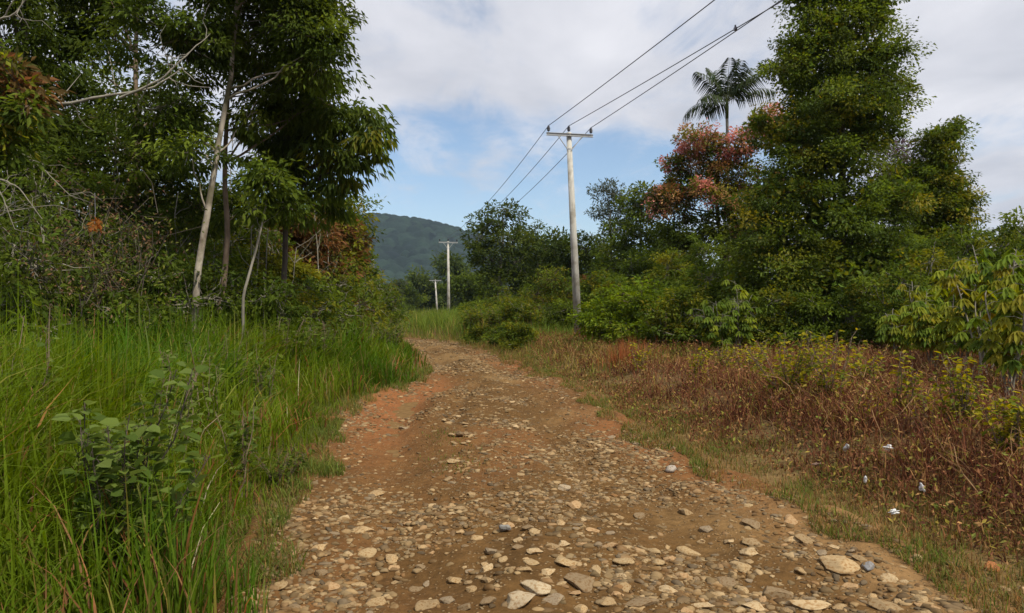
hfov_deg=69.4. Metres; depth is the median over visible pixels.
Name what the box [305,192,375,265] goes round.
backrow tree
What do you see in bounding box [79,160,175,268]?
wood edge shrub
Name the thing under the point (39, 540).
tall grass
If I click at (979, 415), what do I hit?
seedling
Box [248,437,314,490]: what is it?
verge weed
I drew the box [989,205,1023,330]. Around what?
tree line shrub
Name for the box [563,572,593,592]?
stone
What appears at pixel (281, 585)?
stone
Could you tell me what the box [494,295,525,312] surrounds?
roadside bush
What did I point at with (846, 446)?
plastic scrap
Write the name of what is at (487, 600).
stone
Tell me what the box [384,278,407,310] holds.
distant tree
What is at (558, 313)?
verge shrub
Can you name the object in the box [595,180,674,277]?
tree
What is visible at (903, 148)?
tree
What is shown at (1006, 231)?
distant tree
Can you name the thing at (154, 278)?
wood edge shrub
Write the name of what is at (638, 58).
power line
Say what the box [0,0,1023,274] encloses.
sky
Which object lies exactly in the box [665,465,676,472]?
cobble
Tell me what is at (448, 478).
stone
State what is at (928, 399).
seedling
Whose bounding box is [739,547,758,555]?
stone
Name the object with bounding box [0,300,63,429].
broadleaf weed
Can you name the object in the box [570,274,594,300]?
bush
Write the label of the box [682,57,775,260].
palm tree
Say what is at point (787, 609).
stone
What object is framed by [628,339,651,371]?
yellow bush
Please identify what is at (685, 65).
power line
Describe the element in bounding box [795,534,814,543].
stone
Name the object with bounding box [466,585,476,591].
stone
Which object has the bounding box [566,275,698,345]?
bush
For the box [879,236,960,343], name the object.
tree line shrub
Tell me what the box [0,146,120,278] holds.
wood edge shrub
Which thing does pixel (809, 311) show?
tree line shrub
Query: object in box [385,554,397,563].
stone
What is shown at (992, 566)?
rock
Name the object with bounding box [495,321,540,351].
verge shrub
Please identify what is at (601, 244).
broadleaf tree
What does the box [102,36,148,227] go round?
bare sapling
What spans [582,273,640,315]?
tree line shrub
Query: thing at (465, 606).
stone
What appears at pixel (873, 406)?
seedling
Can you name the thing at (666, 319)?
roadside bush
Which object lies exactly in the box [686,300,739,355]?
palmate plant
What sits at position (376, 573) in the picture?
stone
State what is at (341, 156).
drooping leaf tree
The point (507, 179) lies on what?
power line
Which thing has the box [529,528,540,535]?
stone
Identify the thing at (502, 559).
stone
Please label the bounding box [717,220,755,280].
distant tree
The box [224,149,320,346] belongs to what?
sapling
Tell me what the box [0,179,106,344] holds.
wood edge shrub
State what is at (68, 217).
wood edge shrub
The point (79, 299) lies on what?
wood edge shrub
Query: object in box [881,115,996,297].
leaning tree
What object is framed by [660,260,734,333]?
tree line shrub
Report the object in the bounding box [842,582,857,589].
stone
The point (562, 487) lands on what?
cobble
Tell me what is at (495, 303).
verge shrub
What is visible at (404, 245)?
hill
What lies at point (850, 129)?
tree
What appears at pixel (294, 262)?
bare sapling
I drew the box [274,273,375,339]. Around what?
wood edge shrub
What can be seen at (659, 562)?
stone
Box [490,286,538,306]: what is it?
roadside bush
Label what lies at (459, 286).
broadleaf tree
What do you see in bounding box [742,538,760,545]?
stone
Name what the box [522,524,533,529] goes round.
stone
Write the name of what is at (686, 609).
stone
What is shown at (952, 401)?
seedling
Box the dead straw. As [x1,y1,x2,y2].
[26,363,326,596]
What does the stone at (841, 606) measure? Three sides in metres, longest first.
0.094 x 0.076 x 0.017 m
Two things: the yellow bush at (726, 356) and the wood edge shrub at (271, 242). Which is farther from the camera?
the wood edge shrub at (271, 242)
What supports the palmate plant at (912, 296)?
on the ground at (405, 411)
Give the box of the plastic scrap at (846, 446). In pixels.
[843,444,849,450]
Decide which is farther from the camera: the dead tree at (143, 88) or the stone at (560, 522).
the dead tree at (143, 88)
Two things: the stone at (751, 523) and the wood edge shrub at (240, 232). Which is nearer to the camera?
the stone at (751, 523)
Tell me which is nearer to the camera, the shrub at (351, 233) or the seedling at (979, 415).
the seedling at (979, 415)
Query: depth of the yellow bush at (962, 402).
6.89 m
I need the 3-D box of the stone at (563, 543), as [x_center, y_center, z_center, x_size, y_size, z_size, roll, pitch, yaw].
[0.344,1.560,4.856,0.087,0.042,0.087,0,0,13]
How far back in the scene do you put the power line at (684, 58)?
21.21 m
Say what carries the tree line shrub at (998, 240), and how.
on the ground at (405, 411)
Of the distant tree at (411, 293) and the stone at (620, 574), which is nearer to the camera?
the stone at (620, 574)
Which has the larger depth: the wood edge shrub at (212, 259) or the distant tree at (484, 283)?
the distant tree at (484, 283)
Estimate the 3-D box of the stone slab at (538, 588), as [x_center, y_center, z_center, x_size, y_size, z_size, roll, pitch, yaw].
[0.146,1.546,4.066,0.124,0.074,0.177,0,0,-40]
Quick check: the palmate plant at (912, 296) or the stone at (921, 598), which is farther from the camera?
the palmate plant at (912, 296)
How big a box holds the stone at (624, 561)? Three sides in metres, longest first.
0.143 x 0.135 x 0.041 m
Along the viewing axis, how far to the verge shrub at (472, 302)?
57.83 m
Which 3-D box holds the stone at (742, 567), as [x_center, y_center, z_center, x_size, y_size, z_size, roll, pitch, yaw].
[1.462,1.670,4.722,0.137,0.075,0.162,7,-1,-28]
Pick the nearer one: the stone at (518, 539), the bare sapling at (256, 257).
the stone at (518, 539)
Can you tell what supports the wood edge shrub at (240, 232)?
on the ground at (405, 411)
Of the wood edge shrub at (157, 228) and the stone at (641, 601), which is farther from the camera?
the wood edge shrub at (157, 228)
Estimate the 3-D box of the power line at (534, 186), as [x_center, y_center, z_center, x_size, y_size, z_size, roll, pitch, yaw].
[-1.183,-6.539,51.841,0.026,1.025,45.384,0,0,-11]
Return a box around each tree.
[0,0,175,278]
[0,0,209,237]
[0,0,265,267]
[0,40,74,182]
[0,53,95,236]
[48,61,151,230]
[77,0,374,335]
[91,86,244,267]
[184,0,368,320]
[209,170,298,288]
[229,68,399,316]
[237,224,299,273]
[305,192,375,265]
[345,191,389,296]
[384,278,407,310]
[396,280,429,312]
[402,264,446,313]
[428,250,473,310]
[432,283,446,309]
[437,285,454,305]
[442,270,493,309]
[460,198,539,300]
[460,272,503,297]
[496,255,555,297]
[509,219,567,305]
[527,226,586,300]
[560,229,605,299]
[583,177,635,242]
[584,234,650,284]
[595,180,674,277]
[610,241,665,288]
[641,101,788,274]
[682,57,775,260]
[702,0,950,322]
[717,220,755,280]
[863,136,924,235]
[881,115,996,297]
[986,216,1023,267]
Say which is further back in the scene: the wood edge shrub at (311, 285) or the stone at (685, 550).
the wood edge shrub at (311, 285)
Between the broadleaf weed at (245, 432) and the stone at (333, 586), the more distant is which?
the broadleaf weed at (245, 432)
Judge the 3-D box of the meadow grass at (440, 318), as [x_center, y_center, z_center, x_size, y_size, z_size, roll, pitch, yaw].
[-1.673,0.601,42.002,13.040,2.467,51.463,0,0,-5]
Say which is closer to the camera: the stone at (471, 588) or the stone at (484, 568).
the stone at (471, 588)
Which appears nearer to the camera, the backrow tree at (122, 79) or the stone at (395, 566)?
the stone at (395, 566)
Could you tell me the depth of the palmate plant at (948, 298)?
14.71 m
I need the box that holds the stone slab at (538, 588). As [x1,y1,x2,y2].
[520,580,550,595]
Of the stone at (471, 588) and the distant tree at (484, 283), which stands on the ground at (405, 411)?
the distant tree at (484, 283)
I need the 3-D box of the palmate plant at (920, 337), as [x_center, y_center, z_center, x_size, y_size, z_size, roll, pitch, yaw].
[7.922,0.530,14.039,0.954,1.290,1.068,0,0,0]
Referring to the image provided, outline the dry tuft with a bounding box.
[591,333,666,371]
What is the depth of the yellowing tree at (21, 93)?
9.39 m
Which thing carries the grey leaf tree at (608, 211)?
on the ground at (405, 411)
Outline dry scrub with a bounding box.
[475,328,1023,576]
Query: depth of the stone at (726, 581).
4.43 m
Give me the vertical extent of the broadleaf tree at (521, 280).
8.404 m
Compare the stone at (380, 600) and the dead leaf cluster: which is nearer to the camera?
the stone at (380, 600)
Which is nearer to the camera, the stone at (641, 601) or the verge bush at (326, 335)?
the stone at (641, 601)
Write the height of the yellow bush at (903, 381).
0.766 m
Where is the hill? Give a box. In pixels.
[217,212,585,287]
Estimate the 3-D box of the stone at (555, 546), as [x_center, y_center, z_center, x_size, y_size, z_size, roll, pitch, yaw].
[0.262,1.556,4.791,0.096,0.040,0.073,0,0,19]
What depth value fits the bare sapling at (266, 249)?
19.47 m
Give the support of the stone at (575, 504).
on the road
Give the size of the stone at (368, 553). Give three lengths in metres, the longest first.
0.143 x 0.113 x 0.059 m
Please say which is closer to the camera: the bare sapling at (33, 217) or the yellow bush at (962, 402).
the yellow bush at (962, 402)
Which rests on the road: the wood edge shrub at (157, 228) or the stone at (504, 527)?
the stone at (504, 527)
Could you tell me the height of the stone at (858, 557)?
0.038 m
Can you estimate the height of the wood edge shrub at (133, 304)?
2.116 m
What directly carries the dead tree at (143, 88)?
on the ground at (405, 411)
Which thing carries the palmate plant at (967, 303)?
on the ground at (405, 411)
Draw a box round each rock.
[456,431,463,436]
[984,561,999,571]
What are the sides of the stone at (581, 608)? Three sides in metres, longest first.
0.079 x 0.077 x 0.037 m
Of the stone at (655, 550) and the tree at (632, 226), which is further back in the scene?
the tree at (632, 226)
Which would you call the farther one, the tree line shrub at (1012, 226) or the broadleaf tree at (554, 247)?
the broadleaf tree at (554, 247)
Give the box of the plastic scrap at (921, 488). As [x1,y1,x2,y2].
[919,483,924,491]
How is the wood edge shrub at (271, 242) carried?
on the ground at (405, 411)
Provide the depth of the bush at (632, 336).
22.83 m
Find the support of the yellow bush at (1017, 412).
on the ground at (405, 411)
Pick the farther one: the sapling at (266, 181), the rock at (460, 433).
the sapling at (266, 181)
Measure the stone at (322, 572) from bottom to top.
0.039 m
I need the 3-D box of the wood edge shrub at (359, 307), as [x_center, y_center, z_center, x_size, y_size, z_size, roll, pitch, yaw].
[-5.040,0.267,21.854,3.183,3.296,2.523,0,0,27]
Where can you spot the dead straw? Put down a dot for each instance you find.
(197, 446)
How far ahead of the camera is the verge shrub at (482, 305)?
47.89 m
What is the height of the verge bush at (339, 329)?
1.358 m
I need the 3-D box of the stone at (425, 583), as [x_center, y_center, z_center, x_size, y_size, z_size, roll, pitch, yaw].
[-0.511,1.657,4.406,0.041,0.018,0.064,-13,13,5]
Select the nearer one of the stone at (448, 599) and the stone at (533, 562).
the stone at (448, 599)
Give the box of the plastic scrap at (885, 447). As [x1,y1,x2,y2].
[883,444,892,451]
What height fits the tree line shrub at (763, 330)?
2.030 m
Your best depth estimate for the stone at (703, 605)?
3.90 m
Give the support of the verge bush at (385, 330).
on the ground at (405, 411)
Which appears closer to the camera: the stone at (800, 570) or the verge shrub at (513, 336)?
the stone at (800, 570)
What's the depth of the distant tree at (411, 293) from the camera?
135.38 m
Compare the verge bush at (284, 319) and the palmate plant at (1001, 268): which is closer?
the palmate plant at (1001, 268)
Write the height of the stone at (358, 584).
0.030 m
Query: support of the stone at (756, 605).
on the road
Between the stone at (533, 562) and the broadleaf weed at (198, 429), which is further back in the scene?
the broadleaf weed at (198, 429)
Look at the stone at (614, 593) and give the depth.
4.04 m
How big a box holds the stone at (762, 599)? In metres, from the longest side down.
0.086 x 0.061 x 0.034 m
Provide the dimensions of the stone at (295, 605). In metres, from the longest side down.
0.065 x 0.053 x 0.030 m
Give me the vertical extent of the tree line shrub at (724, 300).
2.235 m
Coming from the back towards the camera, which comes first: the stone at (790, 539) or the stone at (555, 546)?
the stone at (790, 539)
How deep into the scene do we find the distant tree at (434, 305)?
146.20 m
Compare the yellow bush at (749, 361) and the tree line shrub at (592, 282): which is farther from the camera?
the tree line shrub at (592, 282)
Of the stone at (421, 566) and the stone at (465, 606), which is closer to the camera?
the stone at (465, 606)
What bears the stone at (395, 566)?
on the road
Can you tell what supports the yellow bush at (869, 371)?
on the ground at (405, 411)
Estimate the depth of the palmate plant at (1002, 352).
9.08 m
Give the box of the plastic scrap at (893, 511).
[888,509,899,514]
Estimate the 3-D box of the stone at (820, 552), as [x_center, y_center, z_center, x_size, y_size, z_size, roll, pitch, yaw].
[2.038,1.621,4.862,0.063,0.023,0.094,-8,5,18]
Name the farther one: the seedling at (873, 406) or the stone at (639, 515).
the seedling at (873, 406)
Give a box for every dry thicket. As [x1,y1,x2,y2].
[0,138,212,339]
[0,200,164,344]
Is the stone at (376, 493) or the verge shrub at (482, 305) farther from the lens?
the verge shrub at (482, 305)
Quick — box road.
[205,337,1023,612]
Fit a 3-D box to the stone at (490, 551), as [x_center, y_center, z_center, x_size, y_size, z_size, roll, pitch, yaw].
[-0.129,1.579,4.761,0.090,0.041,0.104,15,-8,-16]
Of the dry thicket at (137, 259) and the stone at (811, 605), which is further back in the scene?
the dry thicket at (137, 259)
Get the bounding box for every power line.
[441,128,546,238]
[448,128,566,238]
[460,130,588,238]
[548,0,714,125]
[569,0,783,125]
[591,0,781,127]
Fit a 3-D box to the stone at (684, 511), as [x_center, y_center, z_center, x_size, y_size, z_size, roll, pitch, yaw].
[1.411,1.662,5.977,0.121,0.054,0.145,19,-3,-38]
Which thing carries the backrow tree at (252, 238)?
on the ground at (405, 411)
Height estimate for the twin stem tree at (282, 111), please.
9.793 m
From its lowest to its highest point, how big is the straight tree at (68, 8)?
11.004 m
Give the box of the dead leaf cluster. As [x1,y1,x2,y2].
[86,193,102,233]
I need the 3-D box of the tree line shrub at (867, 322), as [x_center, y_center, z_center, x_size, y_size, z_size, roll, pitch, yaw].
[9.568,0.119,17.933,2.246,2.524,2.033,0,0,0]
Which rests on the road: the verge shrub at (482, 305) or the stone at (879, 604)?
the stone at (879, 604)
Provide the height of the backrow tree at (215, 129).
8.705 m
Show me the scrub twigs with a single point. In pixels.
(971, 483)
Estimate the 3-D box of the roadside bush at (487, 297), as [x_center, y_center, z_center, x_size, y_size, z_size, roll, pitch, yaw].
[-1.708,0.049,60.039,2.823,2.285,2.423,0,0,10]
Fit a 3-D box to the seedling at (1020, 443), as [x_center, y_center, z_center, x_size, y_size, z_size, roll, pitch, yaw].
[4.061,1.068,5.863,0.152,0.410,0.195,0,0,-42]
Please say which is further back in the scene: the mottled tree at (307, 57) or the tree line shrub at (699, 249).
the tree line shrub at (699, 249)
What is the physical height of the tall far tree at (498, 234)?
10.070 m
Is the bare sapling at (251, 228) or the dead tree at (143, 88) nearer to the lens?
the dead tree at (143, 88)
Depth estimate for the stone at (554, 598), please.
3.94 m
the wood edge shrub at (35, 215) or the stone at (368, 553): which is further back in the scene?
the wood edge shrub at (35, 215)
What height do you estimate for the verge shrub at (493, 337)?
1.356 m
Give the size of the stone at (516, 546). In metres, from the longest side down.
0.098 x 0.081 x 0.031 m
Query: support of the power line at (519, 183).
attached to the power pole at (574, 255)
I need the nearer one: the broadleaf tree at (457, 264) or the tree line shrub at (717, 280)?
the tree line shrub at (717, 280)
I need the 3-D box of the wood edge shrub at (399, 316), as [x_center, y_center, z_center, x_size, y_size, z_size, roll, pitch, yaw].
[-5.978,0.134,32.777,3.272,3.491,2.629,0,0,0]
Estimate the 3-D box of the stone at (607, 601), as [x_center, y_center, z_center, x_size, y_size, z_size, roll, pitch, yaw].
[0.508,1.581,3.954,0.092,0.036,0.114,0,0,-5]
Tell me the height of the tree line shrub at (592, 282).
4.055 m
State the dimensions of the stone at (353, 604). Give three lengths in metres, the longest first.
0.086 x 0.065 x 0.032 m
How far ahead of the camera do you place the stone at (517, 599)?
3.84 m
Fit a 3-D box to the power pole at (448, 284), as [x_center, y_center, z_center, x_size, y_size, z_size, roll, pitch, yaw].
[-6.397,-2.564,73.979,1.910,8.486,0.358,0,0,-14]
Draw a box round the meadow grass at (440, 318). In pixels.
[393,304,780,377]
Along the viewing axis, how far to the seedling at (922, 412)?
7.27 m
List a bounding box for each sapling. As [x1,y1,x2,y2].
[4,191,44,242]
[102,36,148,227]
[133,192,191,252]
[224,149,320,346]
[229,132,254,254]
[236,228,259,291]
[242,151,251,281]
[255,191,268,278]
[288,228,322,282]
[297,233,339,287]
[313,190,340,316]
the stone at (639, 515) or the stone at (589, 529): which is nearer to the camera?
the stone at (589, 529)
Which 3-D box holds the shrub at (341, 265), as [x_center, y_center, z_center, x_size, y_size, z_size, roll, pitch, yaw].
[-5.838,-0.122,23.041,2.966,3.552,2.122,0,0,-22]
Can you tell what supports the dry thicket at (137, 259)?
on the ground at (405, 411)
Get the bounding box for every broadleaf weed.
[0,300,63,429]
[52,361,223,602]
[131,351,209,469]
[179,341,230,432]
[209,396,265,495]
[247,342,284,407]
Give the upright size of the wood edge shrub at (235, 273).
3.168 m
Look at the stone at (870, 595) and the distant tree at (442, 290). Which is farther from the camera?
the distant tree at (442, 290)
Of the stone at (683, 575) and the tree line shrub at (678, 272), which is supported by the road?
the stone at (683, 575)
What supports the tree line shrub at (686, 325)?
on the ground at (405, 411)
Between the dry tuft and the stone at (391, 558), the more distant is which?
the dry tuft
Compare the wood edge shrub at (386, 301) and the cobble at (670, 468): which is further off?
the wood edge shrub at (386, 301)
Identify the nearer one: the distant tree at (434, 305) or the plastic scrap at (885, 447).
the plastic scrap at (885, 447)
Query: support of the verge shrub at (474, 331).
on the ground at (405, 411)
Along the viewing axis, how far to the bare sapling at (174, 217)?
16.98 m
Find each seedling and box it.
[863,393,885,423]
[912,395,932,424]
[913,398,929,419]
[914,387,941,415]
[946,395,969,433]
[968,398,989,426]
[1012,417,1023,460]
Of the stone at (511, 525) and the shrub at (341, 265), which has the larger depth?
the shrub at (341, 265)
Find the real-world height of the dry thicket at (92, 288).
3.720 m
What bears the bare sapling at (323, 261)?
on the ground at (405, 411)
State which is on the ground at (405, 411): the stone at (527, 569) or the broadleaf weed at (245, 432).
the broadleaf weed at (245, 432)
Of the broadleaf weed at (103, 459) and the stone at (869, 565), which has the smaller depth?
the broadleaf weed at (103, 459)
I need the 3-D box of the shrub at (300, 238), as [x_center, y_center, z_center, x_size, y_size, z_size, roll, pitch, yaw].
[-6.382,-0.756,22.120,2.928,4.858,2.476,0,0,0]
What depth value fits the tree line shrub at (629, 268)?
35.95 m
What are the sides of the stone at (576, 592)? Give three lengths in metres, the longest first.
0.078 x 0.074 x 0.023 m
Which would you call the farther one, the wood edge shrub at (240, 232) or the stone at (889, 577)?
the wood edge shrub at (240, 232)
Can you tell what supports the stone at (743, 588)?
on the road
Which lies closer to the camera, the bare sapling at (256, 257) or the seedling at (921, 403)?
the seedling at (921, 403)
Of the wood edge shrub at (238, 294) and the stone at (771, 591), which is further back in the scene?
the wood edge shrub at (238, 294)
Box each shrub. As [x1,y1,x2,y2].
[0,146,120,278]
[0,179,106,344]
[0,205,104,307]
[0,268,99,354]
[2,188,155,300]
[3,266,126,340]
[35,245,170,324]
[39,213,184,323]
[63,284,194,350]
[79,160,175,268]
[101,204,217,309]
[104,256,247,337]
[131,164,223,296]
[140,244,249,332]
[170,176,264,295]
[180,239,275,315]
[200,263,283,329]
[209,195,318,317]
[215,266,333,361]
[249,212,348,282]
[249,249,330,310]
[255,270,348,343]
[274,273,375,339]
[302,205,376,278]
[305,250,368,312]
[316,260,394,347]
[342,241,388,305]
[345,297,373,324]
[349,267,404,338]
[372,270,413,339]
[455,296,493,310]
[456,300,493,320]
[457,322,494,344]
[459,307,499,327]
[479,293,521,309]
[481,319,515,346]
[485,296,542,328]
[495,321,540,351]
[537,298,585,333]
[563,261,622,313]
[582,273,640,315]
[589,248,658,304]
[625,246,707,301]
[632,281,714,349]
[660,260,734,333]
[662,232,745,303]
[696,282,769,349]
[730,284,815,350]
[770,289,858,348]
[825,272,901,349]
[847,260,952,352]
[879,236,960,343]
[914,218,997,315]
[928,227,1023,338]
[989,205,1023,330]
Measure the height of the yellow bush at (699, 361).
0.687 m
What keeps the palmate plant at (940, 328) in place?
on the ground at (405, 411)
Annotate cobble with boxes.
[558,484,570,490]
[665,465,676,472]
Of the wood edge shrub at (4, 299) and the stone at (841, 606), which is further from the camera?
the wood edge shrub at (4, 299)
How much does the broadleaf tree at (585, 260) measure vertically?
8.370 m
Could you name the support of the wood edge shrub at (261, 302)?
on the ground at (405, 411)
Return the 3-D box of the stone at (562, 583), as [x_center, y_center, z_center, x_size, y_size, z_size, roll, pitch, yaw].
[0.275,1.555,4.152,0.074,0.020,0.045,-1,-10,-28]
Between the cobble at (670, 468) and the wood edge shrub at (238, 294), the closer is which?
the cobble at (670, 468)
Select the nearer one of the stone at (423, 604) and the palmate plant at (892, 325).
the stone at (423, 604)
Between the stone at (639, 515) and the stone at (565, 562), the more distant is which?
the stone at (639, 515)
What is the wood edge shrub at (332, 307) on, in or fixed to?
on the ground at (405, 411)
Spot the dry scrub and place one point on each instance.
(842, 402)
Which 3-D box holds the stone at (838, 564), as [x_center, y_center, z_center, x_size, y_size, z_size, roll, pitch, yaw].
[2.056,1.613,4.628,0.201,0.073,0.252,0,0,5]
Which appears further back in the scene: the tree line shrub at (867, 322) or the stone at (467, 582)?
the tree line shrub at (867, 322)
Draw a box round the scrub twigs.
[528,335,1023,500]
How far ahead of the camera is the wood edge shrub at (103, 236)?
14.31 m
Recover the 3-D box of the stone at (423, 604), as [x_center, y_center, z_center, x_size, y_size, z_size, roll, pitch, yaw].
[-0.451,1.598,3.942,0.135,0.041,0.101,0,0,2]
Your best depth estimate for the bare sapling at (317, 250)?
20.99 m
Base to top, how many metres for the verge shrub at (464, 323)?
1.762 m
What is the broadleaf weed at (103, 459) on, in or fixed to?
on the ground at (405, 411)
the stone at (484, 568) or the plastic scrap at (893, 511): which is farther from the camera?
the plastic scrap at (893, 511)
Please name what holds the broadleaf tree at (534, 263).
on the ground at (405, 411)
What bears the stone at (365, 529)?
on the road
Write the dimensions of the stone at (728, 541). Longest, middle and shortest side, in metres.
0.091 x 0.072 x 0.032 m
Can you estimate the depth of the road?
5.68 m
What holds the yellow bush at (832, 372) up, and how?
on the ground at (405, 411)
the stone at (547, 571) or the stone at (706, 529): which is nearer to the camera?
the stone at (547, 571)
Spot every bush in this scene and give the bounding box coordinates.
[246,317,317,365]
[287,320,345,367]
[318,320,378,353]
[346,316,398,350]
[371,318,410,346]
[460,305,500,327]
[474,293,501,301]
[477,309,511,329]
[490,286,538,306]
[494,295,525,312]
[514,303,545,329]
[515,265,583,314]
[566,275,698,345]
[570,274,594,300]
[612,331,651,346]
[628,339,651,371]
[643,310,683,346]
[651,248,711,287]
[686,346,711,379]
[711,340,736,373]
[729,341,771,376]
[739,330,842,398]
[799,328,867,404]
[849,352,885,385]
[889,350,924,417]
[929,351,991,431]
[973,386,1023,459]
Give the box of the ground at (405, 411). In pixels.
[41,327,1023,612]
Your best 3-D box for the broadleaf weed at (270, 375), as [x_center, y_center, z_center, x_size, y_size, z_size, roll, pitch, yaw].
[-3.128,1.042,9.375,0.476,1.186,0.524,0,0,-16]
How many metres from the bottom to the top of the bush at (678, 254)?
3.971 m
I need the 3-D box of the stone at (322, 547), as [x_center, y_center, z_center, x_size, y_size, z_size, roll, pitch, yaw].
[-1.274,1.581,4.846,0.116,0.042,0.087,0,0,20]
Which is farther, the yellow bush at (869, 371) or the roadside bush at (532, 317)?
the roadside bush at (532, 317)
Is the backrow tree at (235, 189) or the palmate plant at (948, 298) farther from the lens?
the backrow tree at (235, 189)
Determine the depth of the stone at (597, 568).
4.34 m
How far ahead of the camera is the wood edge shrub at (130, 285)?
13.42 m
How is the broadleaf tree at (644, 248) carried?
on the ground at (405, 411)
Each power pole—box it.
[429,278,440,311]
[439,239,457,309]
[546,126,592,335]
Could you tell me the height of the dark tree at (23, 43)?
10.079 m
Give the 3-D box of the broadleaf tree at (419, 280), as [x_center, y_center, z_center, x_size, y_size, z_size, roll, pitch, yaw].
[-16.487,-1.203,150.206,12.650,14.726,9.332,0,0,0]
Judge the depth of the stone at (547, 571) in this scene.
4.27 m
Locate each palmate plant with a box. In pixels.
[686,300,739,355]
[720,280,762,349]
[874,309,917,360]
[891,284,942,353]
[897,301,953,366]
[927,280,995,369]
[928,245,1023,375]
[944,257,992,355]
[962,283,1023,401]
[977,249,1023,384]
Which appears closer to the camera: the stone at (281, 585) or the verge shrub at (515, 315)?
the stone at (281, 585)
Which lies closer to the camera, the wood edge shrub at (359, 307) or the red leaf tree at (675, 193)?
the wood edge shrub at (359, 307)
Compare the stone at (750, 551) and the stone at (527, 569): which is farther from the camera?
the stone at (750, 551)
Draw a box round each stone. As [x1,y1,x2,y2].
[274,581,287,589]
[288,604,300,607]
[312,544,326,550]
[316,569,327,575]
[324,582,339,589]
[342,601,356,608]
[351,582,366,586]
[353,526,373,534]
[357,548,376,558]
[365,596,385,605]
[368,490,384,496]
[372,571,379,575]
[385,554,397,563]
[387,565,399,569]
[408,586,421,591]
[415,564,424,568]
[415,599,439,610]
[423,580,428,586]
[439,596,454,603]
[443,476,452,481]
[447,459,459,463]
[447,576,461,583]
[448,506,464,510]
[457,603,470,610]
[464,580,472,584]
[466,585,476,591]
[470,535,482,540]
[480,563,492,571]
[480,576,493,582]
[480,596,496,605]
[485,548,496,554]
[498,556,507,562]
[499,525,510,530]
[505,522,514,527]
[506,590,535,608]
[512,544,523,549]
[513,537,522,541]
[518,566,531,571]
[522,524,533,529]
[523,559,538,565]
[526,548,542,553]
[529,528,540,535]
[541,568,554,575]
[543,593,563,604]
[546,543,559,548]
[554,558,577,566]
[556,520,564,524]
[556,581,566,584]
[559,540,569,545]
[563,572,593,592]
[568,500,580,508]
[568,590,580,594]
[574,604,587,612]
[585,527,599,532]
[591,565,600,573]
[600,597,615,606]
[601,542,618,547]
[611,591,623,595]
[612,558,634,564]
[615,573,626,576]
[621,581,630,591]
[625,597,659,606]
[633,512,645,518]
[647,548,660,553]
[653,559,664,564]
[659,585,677,592]
[663,555,675,561]
[675,573,688,577]
[676,546,700,555]
[679,508,692,514]
[680,607,692,612]
[691,602,714,608]
[699,526,712,532]
[716,576,735,586]
[724,539,733,543]
[729,561,751,573]
[736,585,748,593]
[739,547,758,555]
[741,518,759,528]
[741,601,765,610]
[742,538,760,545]
[759,596,766,601]
[762,586,793,598]
[781,600,830,610]
[781,607,792,612]
[784,514,797,524]
[784,536,800,542]
[794,567,806,574]
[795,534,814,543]
[817,549,826,555]
[819,555,859,574]
[827,544,839,548]
[832,603,846,609]
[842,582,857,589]
[851,555,866,560]
[861,561,874,570]
[867,593,876,597]
[868,598,903,611]
[880,573,897,582]
[913,595,927,601]
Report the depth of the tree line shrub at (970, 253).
19.86 m
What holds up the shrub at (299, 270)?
on the ground at (405, 411)
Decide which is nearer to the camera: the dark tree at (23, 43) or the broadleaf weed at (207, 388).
the broadleaf weed at (207, 388)
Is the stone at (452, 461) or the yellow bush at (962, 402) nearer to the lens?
the yellow bush at (962, 402)
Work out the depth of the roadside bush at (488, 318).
33.81 m
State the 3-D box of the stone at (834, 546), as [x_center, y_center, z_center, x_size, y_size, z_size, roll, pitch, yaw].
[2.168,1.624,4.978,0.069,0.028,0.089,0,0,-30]
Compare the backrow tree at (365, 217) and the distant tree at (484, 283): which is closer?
the backrow tree at (365, 217)
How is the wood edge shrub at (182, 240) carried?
on the ground at (405, 411)
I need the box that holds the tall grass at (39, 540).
[0,264,431,612]
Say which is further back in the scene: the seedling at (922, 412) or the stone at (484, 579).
the seedling at (922, 412)
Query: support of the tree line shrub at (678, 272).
on the ground at (405, 411)
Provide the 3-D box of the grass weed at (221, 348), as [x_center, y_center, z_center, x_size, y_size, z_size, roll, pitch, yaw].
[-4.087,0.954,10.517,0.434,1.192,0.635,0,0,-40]
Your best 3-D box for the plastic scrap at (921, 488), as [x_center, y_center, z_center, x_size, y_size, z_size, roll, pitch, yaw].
[3.244,1.428,5.844,0.042,0.070,0.090,0,1,7]
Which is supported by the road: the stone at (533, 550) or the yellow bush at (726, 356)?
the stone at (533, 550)
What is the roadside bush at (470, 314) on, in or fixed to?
on the ground at (405, 411)
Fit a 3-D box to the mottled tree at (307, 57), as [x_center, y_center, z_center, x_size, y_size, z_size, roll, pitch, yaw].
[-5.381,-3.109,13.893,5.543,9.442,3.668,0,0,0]
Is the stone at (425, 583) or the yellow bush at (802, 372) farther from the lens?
the yellow bush at (802, 372)

